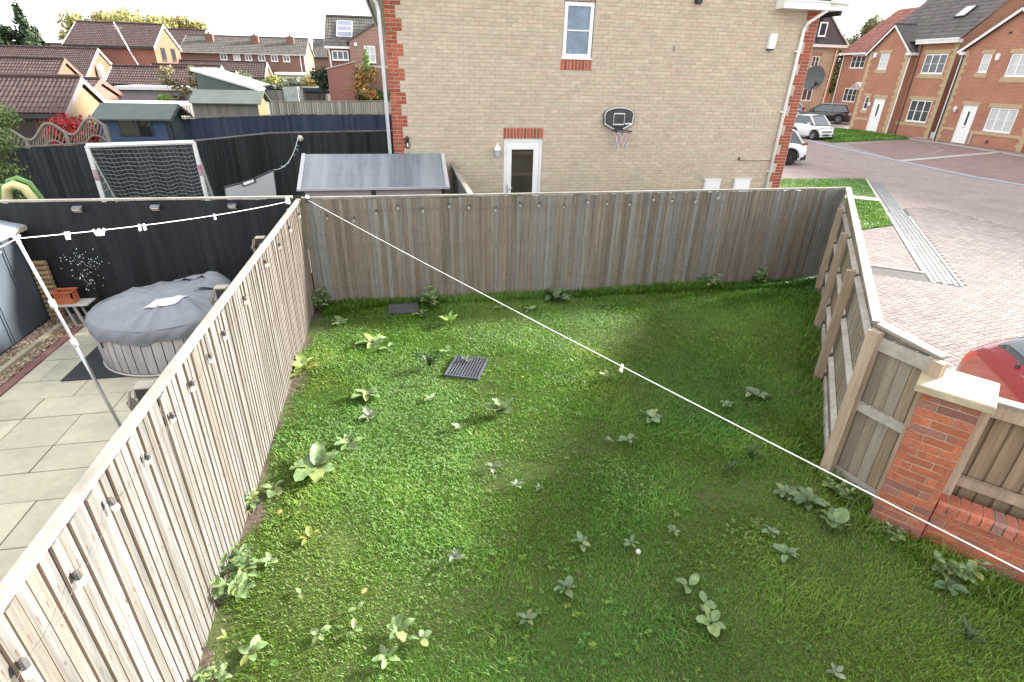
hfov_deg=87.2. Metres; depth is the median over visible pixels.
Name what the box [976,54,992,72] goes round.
window
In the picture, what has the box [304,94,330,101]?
grey fence
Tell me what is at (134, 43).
gabled house
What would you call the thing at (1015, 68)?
window
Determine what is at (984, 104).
brick house
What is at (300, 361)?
weed
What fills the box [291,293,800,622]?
clover patch
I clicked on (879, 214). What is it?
front grass
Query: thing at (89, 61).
tiled bungalow
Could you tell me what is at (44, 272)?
log roll
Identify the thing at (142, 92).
flat roof extension
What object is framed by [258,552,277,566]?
dock plant
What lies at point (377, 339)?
dock plant
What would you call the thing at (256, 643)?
dock plant
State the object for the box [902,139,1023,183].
driveway
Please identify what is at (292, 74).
blue garage
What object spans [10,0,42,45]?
conifer tree
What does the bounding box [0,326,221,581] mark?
patio
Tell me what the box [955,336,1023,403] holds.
parked car
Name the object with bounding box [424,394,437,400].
dock plant
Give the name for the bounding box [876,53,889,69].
window
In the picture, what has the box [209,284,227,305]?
fence lantern
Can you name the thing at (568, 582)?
dock plant
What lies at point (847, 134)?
front grass
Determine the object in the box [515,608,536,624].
dock plant
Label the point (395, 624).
dock plant
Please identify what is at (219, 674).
nettle
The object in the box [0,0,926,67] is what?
sky
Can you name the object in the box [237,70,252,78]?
garden bush
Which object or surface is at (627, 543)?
dock plant
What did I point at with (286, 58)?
window
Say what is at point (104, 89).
link roof
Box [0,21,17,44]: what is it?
conifer tree
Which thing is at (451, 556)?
weed
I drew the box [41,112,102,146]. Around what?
red bush
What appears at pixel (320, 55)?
distant house
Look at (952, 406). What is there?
brick pillar
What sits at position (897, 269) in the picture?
kerb edging
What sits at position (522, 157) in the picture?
door
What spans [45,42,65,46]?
tiled bungalow
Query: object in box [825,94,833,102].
board fence
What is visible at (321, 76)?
dark bush
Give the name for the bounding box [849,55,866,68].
window
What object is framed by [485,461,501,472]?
weed
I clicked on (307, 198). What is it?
line bracket
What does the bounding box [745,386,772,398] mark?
dock plant
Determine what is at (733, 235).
feather edge fence
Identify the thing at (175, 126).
door
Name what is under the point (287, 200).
line bracket
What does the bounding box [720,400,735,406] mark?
dock plant
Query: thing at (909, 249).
kerb edging
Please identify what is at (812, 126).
parked car
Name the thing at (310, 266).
side yard
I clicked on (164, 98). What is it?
bush
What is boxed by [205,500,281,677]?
soil crumbs
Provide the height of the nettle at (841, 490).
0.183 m
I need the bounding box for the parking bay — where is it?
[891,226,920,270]
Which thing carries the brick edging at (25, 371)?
on the yard base at (47, 347)
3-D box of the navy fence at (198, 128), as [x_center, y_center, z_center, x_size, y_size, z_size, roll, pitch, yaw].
[-9.721,-8.539,22.762,9.522,1.925,1.110,-15,31,-30]
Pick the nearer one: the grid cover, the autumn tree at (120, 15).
the grid cover
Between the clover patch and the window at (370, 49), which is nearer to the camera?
the clover patch
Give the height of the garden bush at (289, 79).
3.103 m
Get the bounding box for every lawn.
[205,284,1023,681]
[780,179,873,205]
[818,132,898,141]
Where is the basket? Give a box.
[49,287,79,304]
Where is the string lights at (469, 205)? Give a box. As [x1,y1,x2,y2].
[326,194,719,219]
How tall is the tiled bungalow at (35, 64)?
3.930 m
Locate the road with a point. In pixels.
(923, 187)
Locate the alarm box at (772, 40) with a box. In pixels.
[766,34,777,49]
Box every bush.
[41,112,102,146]
[157,94,172,100]
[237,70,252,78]
[256,76,289,88]
[263,74,282,86]
[283,76,305,94]
[301,73,317,93]
[309,66,328,96]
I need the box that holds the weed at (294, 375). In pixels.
[289,369,302,377]
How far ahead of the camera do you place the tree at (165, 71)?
30.55 m
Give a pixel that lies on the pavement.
(821, 161)
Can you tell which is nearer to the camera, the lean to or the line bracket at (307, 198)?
the line bracket at (307, 198)
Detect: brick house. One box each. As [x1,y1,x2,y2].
[324,14,389,101]
[365,0,853,197]
[800,17,848,109]
[832,7,966,120]
[849,0,1023,138]
[932,6,1023,151]
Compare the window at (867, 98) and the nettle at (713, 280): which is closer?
the nettle at (713, 280)
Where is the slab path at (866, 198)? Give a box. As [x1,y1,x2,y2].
[778,190,877,200]
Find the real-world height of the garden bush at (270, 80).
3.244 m
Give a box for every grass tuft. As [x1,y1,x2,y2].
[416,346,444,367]
[721,458,739,469]
[740,438,769,460]
[950,614,997,647]
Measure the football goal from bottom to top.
2.166 m
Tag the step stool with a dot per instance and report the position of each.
(140, 388)
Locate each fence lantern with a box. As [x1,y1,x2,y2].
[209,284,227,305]
[251,236,265,252]
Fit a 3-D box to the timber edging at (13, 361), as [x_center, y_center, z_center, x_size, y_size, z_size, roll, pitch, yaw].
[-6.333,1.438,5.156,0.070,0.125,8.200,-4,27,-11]
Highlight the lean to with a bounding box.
[325,61,387,101]
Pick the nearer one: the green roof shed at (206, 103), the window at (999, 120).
the green roof shed at (206, 103)
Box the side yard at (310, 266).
[307,249,316,303]
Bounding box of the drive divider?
[899,152,1000,160]
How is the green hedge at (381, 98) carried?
on the back gardens
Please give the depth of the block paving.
11.06 m
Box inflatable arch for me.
[0,176,44,203]
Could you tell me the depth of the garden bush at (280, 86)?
46.00 m
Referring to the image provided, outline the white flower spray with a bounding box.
[60,248,103,303]
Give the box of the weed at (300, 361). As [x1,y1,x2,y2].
[292,353,319,372]
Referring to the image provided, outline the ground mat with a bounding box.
[60,346,218,380]
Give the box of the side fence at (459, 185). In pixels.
[450,163,472,197]
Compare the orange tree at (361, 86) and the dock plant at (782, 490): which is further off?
the orange tree at (361, 86)
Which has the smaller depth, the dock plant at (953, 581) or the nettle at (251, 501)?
the dock plant at (953, 581)
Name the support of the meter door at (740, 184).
in the meter box at (741, 183)
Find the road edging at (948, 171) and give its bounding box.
[806,140,1023,185]
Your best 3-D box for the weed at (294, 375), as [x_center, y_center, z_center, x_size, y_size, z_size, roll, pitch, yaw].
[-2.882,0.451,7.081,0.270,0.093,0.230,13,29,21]
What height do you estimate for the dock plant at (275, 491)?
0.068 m
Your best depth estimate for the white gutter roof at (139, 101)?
27.44 m
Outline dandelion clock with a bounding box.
[635,549,640,573]
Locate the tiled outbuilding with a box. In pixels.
[105,64,204,99]
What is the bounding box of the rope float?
[274,135,303,169]
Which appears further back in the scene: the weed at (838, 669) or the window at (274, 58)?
the window at (274, 58)
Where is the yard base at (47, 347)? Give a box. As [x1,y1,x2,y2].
[0,316,84,386]
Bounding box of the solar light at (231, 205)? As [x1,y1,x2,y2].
[227,203,237,208]
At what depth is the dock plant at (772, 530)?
4.87 m
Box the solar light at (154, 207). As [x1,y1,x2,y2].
[149,204,160,210]
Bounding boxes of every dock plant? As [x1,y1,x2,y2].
[238,634,267,665]
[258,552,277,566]
[259,479,285,498]
[289,440,338,481]
[295,587,302,598]
[309,625,331,643]
[331,316,347,324]
[334,432,364,450]
[346,617,361,637]
[348,602,363,611]
[351,387,379,400]
[355,333,385,348]
[372,644,400,669]
[379,342,396,351]
[386,611,414,641]
[408,629,431,646]
[412,309,426,316]
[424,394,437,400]
[439,346,450,351]
[481,397,515,414]
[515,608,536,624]
[519,305,535,311]
[541,283,571,300]
[553,575,575,598]
[570,531,590,552]
[599,369,614,377]
[617,433,637,443]
[623,534,639,546]
[639,408,662,422]
[667,524,679,536]
[675,573,699,593]
[695,604,726,637]
[699,591,716,610]
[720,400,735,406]
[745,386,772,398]
[761,524,779,538]
[772,544,798,563]
[773,483,796,500]
[789,485,830,511]
[934,566,969,595]
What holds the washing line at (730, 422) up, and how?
attached to the line bracket at (307, 198)
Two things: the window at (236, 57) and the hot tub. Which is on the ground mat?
the hot tub
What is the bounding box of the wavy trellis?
[1,117,111,147]
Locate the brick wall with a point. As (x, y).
(998, 534)
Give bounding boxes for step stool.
[126,380,159,410]
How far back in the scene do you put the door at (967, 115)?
36.51 m
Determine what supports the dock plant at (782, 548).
on the lawn at (227, 610)
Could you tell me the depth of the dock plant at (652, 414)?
6.46 m
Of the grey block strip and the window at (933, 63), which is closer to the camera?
the grey block strip
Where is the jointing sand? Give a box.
[871,210,965,366]
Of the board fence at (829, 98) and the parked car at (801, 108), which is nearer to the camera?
the parked car at (801, 108)
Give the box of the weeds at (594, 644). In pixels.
[250,286,1022,681]
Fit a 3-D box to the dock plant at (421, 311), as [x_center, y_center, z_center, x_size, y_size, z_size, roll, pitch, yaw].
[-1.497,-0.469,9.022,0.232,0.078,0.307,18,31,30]
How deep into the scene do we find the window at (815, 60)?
57.24 m
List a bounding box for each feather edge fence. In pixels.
[0,199,315,681]
[301,187,845,305]
[813,187,883,451]
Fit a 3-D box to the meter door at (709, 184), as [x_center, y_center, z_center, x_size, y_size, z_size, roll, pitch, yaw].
[5.059,-3.801,13.645,0.380,0.530,0.007,-4,27,-11]
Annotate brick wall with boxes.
[920,493,1023,582]
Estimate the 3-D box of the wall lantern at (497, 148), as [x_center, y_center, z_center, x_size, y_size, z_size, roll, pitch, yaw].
[-0.336,-4.314,12.145,0.157,0.310,0.192,-16,31,-30]
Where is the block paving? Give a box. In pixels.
[862,207,1023,377]
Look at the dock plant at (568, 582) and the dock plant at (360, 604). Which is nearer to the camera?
the dock plant at (360, 604)
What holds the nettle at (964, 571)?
on the lawn at (227, 610)
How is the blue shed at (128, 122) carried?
on the back gardens
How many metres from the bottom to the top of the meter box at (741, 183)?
0.600 m
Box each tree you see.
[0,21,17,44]
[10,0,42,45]
[31,25,49,45]
[53,5,171,41]
[156,65,197,100]
[162,14,209,31]
[354,63,380,101]
[827,34,854,94]
[839,14,884,60]
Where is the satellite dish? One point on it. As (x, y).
(815, 78)
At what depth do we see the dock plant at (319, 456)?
5.51 m
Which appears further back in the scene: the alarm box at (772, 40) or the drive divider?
the drive divider
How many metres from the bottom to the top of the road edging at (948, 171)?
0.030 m
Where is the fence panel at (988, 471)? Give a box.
[942,397,1023,519]
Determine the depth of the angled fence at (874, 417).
5.09 m
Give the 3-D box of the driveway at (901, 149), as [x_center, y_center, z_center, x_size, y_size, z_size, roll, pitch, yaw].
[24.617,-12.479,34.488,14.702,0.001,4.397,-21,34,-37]
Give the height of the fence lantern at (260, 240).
0.195 m
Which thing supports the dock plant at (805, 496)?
on the lawn at (227, 610)
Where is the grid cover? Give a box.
[444,355,487,380]
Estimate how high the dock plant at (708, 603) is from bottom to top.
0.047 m
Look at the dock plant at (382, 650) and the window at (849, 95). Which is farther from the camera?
the window at (849, 95)
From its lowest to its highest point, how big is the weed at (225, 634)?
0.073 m
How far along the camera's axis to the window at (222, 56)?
59.32 m
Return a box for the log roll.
[28,260,66,319]
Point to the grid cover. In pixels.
(459, 367)
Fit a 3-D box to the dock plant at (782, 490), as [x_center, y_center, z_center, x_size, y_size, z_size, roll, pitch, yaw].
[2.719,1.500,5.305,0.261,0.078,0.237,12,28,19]
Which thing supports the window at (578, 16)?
in the brick house at (535, 90)
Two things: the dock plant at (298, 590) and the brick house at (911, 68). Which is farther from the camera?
the brick house at (911, 68)
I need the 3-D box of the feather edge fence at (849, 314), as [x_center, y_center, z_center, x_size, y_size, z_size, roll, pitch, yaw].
[4.894,-0.788,8.116,0.185,1.952,6.841,14,29,23]
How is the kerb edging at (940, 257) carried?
on the jointing sand
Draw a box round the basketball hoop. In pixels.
[603,107,634,147]
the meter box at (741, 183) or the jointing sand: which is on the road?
the jointing sand
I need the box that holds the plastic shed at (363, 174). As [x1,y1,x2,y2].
[297,153,449,199]
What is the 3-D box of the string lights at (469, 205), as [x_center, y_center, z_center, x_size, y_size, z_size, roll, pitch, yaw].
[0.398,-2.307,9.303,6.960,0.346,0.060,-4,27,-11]
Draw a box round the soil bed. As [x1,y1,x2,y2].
[194,306,320,681]
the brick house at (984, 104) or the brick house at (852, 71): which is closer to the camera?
the brick house at (984, 104)
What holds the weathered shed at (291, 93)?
on the back gardens
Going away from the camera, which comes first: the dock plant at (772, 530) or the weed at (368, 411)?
the dock plant at (772, 530)
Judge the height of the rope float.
0.296 m
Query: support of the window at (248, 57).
in the terrace
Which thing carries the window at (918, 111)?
in the brick house at (911, 68)
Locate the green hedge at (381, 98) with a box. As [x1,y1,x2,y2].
[355,88,389,101]
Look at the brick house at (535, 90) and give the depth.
12.09 m
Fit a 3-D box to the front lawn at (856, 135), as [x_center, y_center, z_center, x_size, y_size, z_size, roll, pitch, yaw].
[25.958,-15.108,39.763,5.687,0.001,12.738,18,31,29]
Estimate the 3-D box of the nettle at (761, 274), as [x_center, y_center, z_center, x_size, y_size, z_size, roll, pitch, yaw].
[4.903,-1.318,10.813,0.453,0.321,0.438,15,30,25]
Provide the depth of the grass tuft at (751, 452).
5.80 m
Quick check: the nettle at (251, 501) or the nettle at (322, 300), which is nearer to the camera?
the nettle at (251, 501)
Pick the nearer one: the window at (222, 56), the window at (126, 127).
the window at (126, 127)
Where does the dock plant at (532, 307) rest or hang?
on the lawn at (227, 610)
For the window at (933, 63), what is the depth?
39.01 m
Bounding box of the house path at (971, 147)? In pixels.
[909,139,1023,156]
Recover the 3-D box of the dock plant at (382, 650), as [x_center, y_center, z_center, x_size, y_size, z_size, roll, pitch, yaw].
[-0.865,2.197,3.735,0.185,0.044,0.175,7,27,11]
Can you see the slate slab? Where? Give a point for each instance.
(412, 306)
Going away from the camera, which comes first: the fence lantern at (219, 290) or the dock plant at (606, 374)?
the fence lantern at (219, 290)
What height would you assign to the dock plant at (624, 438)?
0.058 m
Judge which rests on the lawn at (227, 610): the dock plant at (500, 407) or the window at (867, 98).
the dock plant at (500, 407)
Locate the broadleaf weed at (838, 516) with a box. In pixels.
[819,507,852,529]
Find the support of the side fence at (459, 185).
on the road
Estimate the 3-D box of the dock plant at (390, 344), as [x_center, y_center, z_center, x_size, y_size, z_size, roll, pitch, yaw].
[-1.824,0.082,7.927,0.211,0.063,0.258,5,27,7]
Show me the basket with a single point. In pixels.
(61, 296)
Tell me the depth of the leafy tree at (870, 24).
61.58 m
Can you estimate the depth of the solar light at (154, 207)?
8.23 m
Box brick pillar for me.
[869,369,999,541]
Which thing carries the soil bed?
on the lawn at (227, 610)
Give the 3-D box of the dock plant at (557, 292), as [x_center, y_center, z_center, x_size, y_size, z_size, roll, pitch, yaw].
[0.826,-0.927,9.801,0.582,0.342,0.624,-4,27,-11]
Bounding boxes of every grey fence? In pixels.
[181,101,390,118]
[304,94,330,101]
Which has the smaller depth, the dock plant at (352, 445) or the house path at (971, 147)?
the dock plant at (352, 445)
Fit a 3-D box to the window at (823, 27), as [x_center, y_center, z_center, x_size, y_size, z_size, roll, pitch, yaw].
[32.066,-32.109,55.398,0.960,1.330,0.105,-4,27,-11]
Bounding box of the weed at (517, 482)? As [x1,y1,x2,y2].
[511,479,524,487]
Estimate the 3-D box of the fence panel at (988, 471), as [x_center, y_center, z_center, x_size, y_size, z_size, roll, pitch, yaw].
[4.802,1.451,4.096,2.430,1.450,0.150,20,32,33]
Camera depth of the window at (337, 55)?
34.93 m
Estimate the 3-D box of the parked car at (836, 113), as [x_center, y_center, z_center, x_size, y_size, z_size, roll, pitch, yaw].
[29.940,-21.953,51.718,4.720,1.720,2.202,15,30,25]
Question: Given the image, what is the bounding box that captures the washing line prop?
[10,234,121,426]
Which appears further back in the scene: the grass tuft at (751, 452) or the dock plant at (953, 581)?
the grass tuft at (751, 452)
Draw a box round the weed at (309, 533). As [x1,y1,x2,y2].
[298,525,320,544]
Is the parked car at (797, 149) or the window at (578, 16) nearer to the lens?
the window at (578, 16)
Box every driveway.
[850,139,938,159]
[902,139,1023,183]
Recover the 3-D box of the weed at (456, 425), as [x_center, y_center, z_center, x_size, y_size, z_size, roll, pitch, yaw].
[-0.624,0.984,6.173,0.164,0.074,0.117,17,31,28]
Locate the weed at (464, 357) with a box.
[461,354,471,361]
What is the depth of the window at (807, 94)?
58.72 m
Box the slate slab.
[388,302,417,313]
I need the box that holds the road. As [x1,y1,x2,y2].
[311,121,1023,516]
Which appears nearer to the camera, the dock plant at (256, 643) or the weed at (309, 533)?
the dock plant at (256, 643)
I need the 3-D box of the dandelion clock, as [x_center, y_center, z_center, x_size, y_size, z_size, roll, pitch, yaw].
[1.023,1.816,4.416,0.042,0.282,0.040,-4,27,-11]
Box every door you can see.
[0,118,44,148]
[171,121,182,140]
[503,139,541,195]
[705,180,719,191]
[735,180,749,191]
[866,98,885,131]
[950,105,977,143]
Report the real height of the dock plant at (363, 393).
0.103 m
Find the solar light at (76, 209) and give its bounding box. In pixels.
[71,206,83,212]
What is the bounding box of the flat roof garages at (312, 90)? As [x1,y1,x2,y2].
[303,83,329,94]
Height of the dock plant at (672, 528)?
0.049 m
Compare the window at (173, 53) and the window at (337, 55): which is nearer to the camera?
the window at (337, 55)
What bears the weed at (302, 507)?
on the lawn at (227, 610)
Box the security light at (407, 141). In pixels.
[405,136,409,147]
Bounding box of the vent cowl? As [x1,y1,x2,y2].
[694,0,702,4]
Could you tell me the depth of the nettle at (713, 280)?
10.50 m
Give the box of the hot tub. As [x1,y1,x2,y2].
[85,271,231,376]
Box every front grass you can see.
[817,127,908,141]
[843,198,892,228]
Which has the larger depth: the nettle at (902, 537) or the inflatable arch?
the inflatable arch
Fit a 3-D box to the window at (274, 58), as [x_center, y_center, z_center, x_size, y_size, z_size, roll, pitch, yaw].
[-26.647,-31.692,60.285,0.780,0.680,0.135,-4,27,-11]
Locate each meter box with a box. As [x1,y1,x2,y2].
[703,178,721,191]
[732,178,751,191]
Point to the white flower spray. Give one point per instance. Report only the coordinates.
(95, 295)
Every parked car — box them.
[785,129,807,164]
[793,114,833,139]
[796,103,851,123]
[798,103,805,110]
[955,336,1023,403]
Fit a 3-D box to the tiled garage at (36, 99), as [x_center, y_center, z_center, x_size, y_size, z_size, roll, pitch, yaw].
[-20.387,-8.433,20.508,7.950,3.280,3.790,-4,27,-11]
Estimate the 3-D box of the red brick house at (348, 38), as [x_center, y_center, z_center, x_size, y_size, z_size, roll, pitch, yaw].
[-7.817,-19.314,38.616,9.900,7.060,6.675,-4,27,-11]
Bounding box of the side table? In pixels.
[49,298,95,327]
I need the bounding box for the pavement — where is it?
[782,138,866,177]
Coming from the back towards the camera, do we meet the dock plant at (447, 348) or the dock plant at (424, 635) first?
the dock plant at (447, 348)
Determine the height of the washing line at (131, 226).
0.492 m
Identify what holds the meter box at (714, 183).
attached to the brick house at (535, 90)
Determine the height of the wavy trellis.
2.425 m
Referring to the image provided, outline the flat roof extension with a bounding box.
[114,85,198,104]
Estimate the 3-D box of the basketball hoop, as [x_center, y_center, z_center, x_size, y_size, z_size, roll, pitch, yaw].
[2.508,-4.864,12.257,0.750,0.841,0.546,-4,27,-11]
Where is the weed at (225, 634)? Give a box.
[217,629,236,638]
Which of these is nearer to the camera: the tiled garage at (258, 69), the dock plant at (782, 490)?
the dock plant at (782, 490)
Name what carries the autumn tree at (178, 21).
on the ground
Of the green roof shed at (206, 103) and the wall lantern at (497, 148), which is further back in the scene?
the green roof shed at (206, 103)
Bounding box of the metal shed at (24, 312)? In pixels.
[0,220,50,355]
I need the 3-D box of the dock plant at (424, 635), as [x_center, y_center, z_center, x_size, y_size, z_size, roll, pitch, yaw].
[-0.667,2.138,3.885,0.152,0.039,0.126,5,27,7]
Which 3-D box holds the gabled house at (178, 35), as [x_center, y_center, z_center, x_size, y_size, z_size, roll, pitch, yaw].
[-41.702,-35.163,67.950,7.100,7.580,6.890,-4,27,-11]
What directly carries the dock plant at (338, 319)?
on the lawn at (227, 610)
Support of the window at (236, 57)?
in the terrace
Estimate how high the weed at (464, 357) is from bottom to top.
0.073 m
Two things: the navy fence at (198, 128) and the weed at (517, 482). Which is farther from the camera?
the navy fence at (198, 128)
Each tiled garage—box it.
[0,73,108,148]
[151,63,223,69]
[178,59,272,80]
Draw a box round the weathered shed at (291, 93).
[261,80,304,101]
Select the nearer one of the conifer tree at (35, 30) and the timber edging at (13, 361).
the timber edging at (13, 361)
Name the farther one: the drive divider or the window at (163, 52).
the window at (163, 52)
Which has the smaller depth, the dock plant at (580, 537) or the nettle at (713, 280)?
the dock plant at (580, 537)
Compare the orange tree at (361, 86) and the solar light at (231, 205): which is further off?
the orange tree at (361, 86)
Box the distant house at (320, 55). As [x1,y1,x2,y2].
[312,38,328,69]
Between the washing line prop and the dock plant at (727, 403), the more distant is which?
the dock plant at (727, 403)
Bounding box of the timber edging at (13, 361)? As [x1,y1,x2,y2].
[0,314,75,374]
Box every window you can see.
[116,120,153,135]
[160,47,168,61]
[170,48,177,61]
[220,54,227,59]
[233,54,240,60]
[244,54,251,60]
[258,55,265,60]
[271,55,277,61]
[283,55,289,61]
[331,50,348,60]
[364,46,375,62]
[561,1,594,59]
[801,88,812,100]
[810,56,819,66]
[817,22,828,36]
[841,88,856,102]
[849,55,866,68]
[861,96,869,109]
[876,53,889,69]
[905,99,932,122]
[920,53,948,73]
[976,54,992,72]
[983,107,1018,133]
[1004,53,1023,76]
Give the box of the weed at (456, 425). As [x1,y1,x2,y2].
[451,423,462,428]
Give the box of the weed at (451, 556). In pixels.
[447,547,464,561]
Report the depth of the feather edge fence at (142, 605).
3.44 m
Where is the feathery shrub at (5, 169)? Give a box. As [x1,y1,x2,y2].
[0,102,34,203]
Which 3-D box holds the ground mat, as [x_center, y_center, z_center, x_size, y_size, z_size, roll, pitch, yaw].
[-5.085,-0.082,8.204,2.038,0.014,2.398,-4,27,-11]
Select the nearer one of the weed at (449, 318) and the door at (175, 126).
the weed at (449, 318)
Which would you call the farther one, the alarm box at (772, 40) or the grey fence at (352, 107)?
the grey fence at (352, 107)
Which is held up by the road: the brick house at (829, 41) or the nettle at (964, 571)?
the brick house at (829, 41)
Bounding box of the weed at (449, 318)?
[439,310,457,322]
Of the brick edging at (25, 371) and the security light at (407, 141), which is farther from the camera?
the security light at (407, 141)
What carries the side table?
on the patio
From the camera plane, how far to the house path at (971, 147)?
34.76 m
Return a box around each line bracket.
[285,197,289,203]
[305,195,309,202]
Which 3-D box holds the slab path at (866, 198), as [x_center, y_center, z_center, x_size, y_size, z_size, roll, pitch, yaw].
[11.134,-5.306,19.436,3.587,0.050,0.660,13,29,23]
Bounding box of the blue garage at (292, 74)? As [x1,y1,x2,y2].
[274,72,309,79]
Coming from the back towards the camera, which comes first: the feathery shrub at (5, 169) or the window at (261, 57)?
the window at (261, 57)
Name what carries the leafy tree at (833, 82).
on the ground
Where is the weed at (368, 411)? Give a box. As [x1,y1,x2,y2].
[359,406,377,419]
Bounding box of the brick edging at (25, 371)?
[0,319,84,396]
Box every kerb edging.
[866,179,924,272]
[870,265,923,273]
[908,216,963,286]
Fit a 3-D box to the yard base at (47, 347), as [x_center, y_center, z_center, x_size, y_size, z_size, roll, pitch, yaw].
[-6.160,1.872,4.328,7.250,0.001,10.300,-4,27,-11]
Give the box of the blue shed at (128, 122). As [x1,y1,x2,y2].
[90,103,192,141]
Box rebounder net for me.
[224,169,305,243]
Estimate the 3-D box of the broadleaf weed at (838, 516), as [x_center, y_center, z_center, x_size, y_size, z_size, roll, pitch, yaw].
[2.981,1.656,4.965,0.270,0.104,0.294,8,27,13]
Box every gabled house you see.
[62,20,181,64]
[166,28,207,58]
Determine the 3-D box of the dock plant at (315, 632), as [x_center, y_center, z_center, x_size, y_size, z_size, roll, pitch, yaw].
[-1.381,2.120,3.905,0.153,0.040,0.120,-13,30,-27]
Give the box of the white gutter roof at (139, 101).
[108,100,189,104]
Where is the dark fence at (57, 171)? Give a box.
[2,130,393,203]
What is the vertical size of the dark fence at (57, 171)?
1.925 m
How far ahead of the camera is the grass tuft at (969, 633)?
3.97 m
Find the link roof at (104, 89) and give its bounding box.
[83,77,123,100]
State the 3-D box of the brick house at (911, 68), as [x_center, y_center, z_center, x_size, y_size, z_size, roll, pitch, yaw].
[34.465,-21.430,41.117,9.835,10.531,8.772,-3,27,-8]
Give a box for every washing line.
[0,202,284,247]
[308,200,1023,571]
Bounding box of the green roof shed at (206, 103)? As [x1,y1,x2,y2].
[188,89,270,118]
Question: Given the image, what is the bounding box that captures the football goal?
[84,140,214,201]
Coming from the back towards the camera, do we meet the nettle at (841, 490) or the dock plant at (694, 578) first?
the nettle at (841, 490)
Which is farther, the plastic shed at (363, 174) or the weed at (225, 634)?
the plastic shed at (363, 174)
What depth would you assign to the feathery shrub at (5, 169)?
11.32 m
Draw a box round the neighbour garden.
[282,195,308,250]
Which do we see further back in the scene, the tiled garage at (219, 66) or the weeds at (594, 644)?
the tiled garage at (219, 66)
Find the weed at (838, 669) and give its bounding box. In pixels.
[826,662,845,678]
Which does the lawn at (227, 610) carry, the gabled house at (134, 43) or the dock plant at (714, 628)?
the dock plant at (714, 628)
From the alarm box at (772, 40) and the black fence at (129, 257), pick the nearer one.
the black fence at (129, 257)
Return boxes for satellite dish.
[803,65,824,89]
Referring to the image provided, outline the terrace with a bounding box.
[179,32,314,76]
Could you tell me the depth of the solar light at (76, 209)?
8.03 m
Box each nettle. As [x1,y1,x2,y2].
[192,662,232,681]
[210,548,258,599]
[227,541,250,562]
[245,488,259,514]
[311,286,333,310]
[420,286,438,305]
[697,273,722,285]
[752,267,768,281]
[822,477,855,499]
[882,521,906,542]
[931,549,991,585]
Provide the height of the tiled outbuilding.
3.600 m
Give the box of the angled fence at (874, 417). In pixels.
[818,322,948,510]
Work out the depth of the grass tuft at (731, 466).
5.64 m
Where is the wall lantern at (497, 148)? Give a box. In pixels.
[494,143,500,156]
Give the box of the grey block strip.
[871,182,959,286]
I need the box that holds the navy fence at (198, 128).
[182,113,391,140]
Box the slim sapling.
[363,46,369,85]
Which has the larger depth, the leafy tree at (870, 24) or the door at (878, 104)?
the leafy tree at (870, 24)
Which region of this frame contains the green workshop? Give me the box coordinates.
[190,68,275,90]
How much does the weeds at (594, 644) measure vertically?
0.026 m
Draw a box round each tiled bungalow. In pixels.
[0,45,111,80]
[0,55,83,76]
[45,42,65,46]
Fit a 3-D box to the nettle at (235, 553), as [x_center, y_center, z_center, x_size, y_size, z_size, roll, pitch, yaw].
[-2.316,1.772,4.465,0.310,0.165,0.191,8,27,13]
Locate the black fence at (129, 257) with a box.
[0,196,303,315]
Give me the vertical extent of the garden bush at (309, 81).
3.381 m
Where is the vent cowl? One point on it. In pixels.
(699, 2)
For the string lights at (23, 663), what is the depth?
2.74 m
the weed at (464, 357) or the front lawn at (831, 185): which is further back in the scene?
the front lawn at (831, 185)
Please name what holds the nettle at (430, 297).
on the lawn at (227, 610)
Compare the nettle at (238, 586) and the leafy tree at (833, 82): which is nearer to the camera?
the nettle at (238, 586)
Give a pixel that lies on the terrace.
(289, 53)
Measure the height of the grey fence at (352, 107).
1.925 m
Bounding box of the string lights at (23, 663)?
[16,212,300,681]
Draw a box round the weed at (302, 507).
[295,500,309,516]
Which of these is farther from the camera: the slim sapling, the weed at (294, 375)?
the slim sapling

